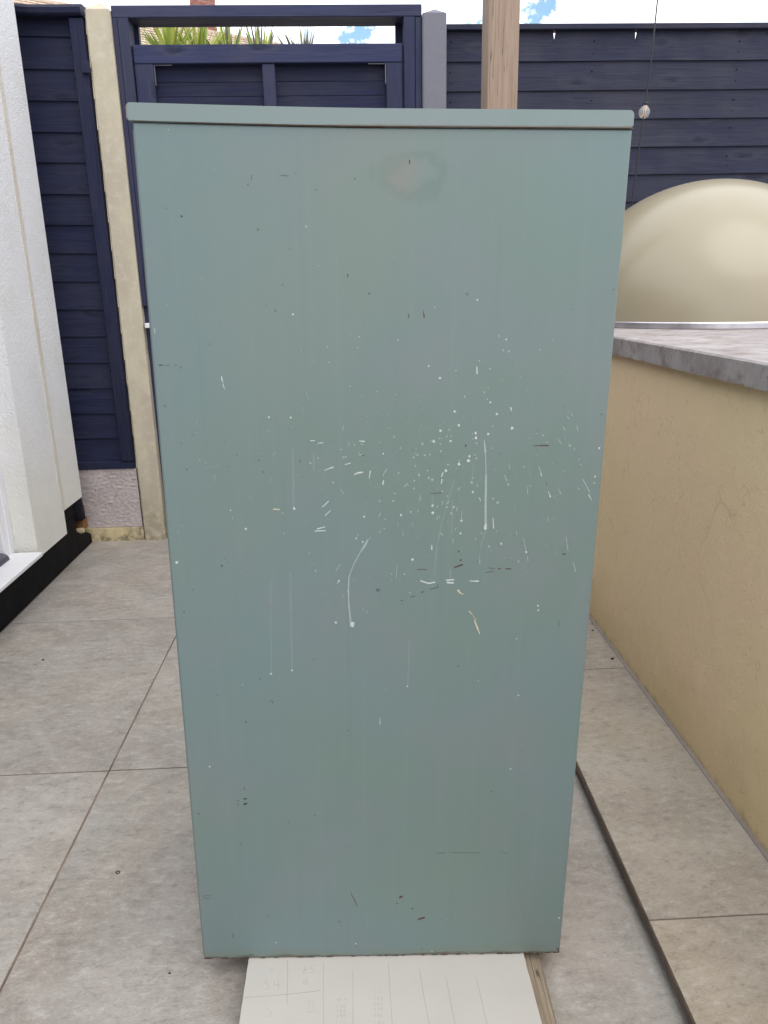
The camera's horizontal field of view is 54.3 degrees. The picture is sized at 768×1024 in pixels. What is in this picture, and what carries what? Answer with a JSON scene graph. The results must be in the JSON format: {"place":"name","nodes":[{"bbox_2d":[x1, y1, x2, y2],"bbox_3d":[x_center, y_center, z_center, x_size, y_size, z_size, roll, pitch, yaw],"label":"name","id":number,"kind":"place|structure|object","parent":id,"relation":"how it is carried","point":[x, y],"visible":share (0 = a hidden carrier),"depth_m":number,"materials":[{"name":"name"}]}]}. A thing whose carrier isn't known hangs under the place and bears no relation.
{"place":"outdoors","nodes":[
{"label":"outdoors","id":0,"kind":"place"},
{"bbox_2d":[75,517,87,528],"bbox_3d":[-1.456,0.054,3.600,0.043,0.052,0.060,-2,17,-2],"label":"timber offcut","id":1,"kind":"object","parent":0,"point":[82,524],"visible":0.56,"depth_m":3.57,"materials":[{"name":"brown wood"}]},
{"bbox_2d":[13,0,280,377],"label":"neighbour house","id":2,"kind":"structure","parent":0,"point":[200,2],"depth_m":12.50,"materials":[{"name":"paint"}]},
{"bbox_2d":[0,538,688,1023],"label":"patio","id":3,"kind":"structure","parent":0,"point":[94,790],"depth_m":1.63,"materials":[{"name":"grey tile"}]},
{"bbox_2d":[0,0,91,631],"bbox_3d":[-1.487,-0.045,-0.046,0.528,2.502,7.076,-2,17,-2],"label":"house","id":4,"kind":"structure","parent":3,"relation":"on","point":[43,543],"depth_m":2.92,"materials":[{"name":"white paint"}]},
{"bbox_2d":[73,497,85,521],"bbox_3d":[-1.476,-1.068,3.214,0.084,2.301,0.084,-2,17,-2],"label":"downpipe","id":5,"kind":"object","parent":4,"relation":"attached to","point":[79,511],"visible":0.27,"depth_m":3.50,"materials":[{"name":"black plastic"}]},
{"bbox_2d":[76,528,84,533],"bbox_3d":[-1.442,0.087,3.551,0.044,0.027,0.049,-2,17,-2],"label":"rubble lump","id":6,"kind":"object","parent":4,"relation":"on","point":[80,530],"visible":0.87,"depth_m":3.54,"materials":[{"name":"beige stone"}]},
{"bbox_2d":[85,525,144,541],"bbox_3d":[-1.515,0.108,3.711,0.660,0.068,0.073,-2,17,-2],"label":"concrete footing","id":7,"kind":"object","parent":3,"relation":"on","point":[117,533],"visible":0.4,"depth_m":3.69,"materials":[{"name":"beige concrete"}]},
{"bbox_2d":[78,466,143,527],"bbox_3d":[-1.671,-0.061,3.651,0.955,0.292,0.056,-2,17,-2],"label":"gravel board","id":8,"kind":"object","parent":7,"relation":"on","point":[111,497],"visible":0.43,"depth_m":3.64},
{"bbox_2d":[14,3,135,469],"bbox_3d":[-1.736,-1.155,3.317,1.065,1.992,0.108,-2,17,-2],"label":"fence panel","id":9,"kind":"object","parent":8,"relation":"on","point":[54,47],"visible":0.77,"depth_m":3.31,"materials":[{"name":"blue paint"}]},
{"bbox_2d":[84,2,167,539],"bbox_3d":[-1.152,-0.988,3.415,0.102,2.320,0.100,-2,17,-2],"label":"concrete post","id":10,"kind":"object","parent":3,"relation":"on","point":[99,28],"visible":0.89,"depth_m":3.33,"materials":[{"name":"beige concrete"}]},
{"bbox_2d":[110,4,421,491],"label":"garden gate","id":11,"kind":"structure","parent":10,"relation":"attached to","point":[369,75],"depth_m":3.18,"materials":[{"name":"blue paint"}]},
{"bbox_2d":[422,9,446,108],"bbox_3d":[0.229,-1.017,3.474,0.101,2.290,0.100,-2,17,-2],"label":"concrete post","id":12,"kind":"object","parent":3,"relation":"on","point":[434,34],"visible":0.22,"depth_m":3.16,"materials":[{"name":"grey concrete"}]},
{"bbox_2d":[446,22,767,209],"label":"fence panel","id":13,"kind":"object","parent":12,"relation":"attached to","point":[707,100],"visible":0.25,"depth_m":3.26,"materials":[{"name":"wood"}]},
{"bbox_2d":[523,953,556,1023],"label":"timber batten","id":14,"kind":"object","parent":3,"relation":"on","point":[539,985],"visible":0.14,"depth_m":1.26,"materials":[{"name":"beige wood"}]},
{"bbox_2d":[239,953,541,1023],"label":"white board","id":15,"kind":"object","parent":14,"relation":"on","point":[490,988],"visible":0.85,"depth_m":1.24,"materials":[{"name":"plastic"}]},
{"bbox_2d":[125,102,633,958],"bbox_3d":[-0.009,0.070,1.334,0.626,1.331,0.469,0,17,-1],"label":"filing cabinet","id":16,"kind":"object","parent":15,"relation":"on","point":[381,342],"visible":1,"depth_m":1.06,"materials":[{"name":"green metal"}]},
{"bbox_2d":[54,0,767,43],"label":"sky","id":17,"kind":"structure","parent":0,"point":[458,11],"materials":[{"name":"white"}]},
{"bbox_2d":[631,0,657,205],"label":"festoon light","id":18,"kind":"object","parent":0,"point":[644,111],"visible":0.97,"depth_m":3.00,"materials":[{"name":"white glass"}]},
{"bbox_2d":[576,614,767,1023],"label":"raised paving","id":19,"kind":"structure","parent":0,"point":[689,851],"depth_m":1.56,"materials":[{"name":"grey tile"}]},
{"bbox_2d":[481,0,519,108],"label":"timber post","id":20,"kind":"object","parent":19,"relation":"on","point":[500,50],"depth_m":2.50,"materials":[{"name":"brown wood"}]},
{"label":"ground","id":21,"kind":"structure","parent":0,"visible":0},
{"bbox_2d":[140,27,320,44],"bbox_3d":[-1.139,-1.986,5.587,1.459,3.085,0.812,-2,17,-2],"label":"spiky palm","id":22,"kind":"object","parent":21,"relation":"on","point":[169,35],"visible":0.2,"depth_m":5.17,"materials":[{"name":"green plant"}]},
{"bbox_2d":[589,328,767,852],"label":"garden wall","id":23,"kind":"structure","parent":21,"relation":"on","point":[678,612],"depth_m":1.83,"materials":[{"name":"paint"}]},
{"bbox_2d":[615,179,767,328],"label":"dome cover","id":24,"kind":"object","parent":23,"relation":"on","point":[694,255],"visible":0.72,"depth_m":2.55,"materials":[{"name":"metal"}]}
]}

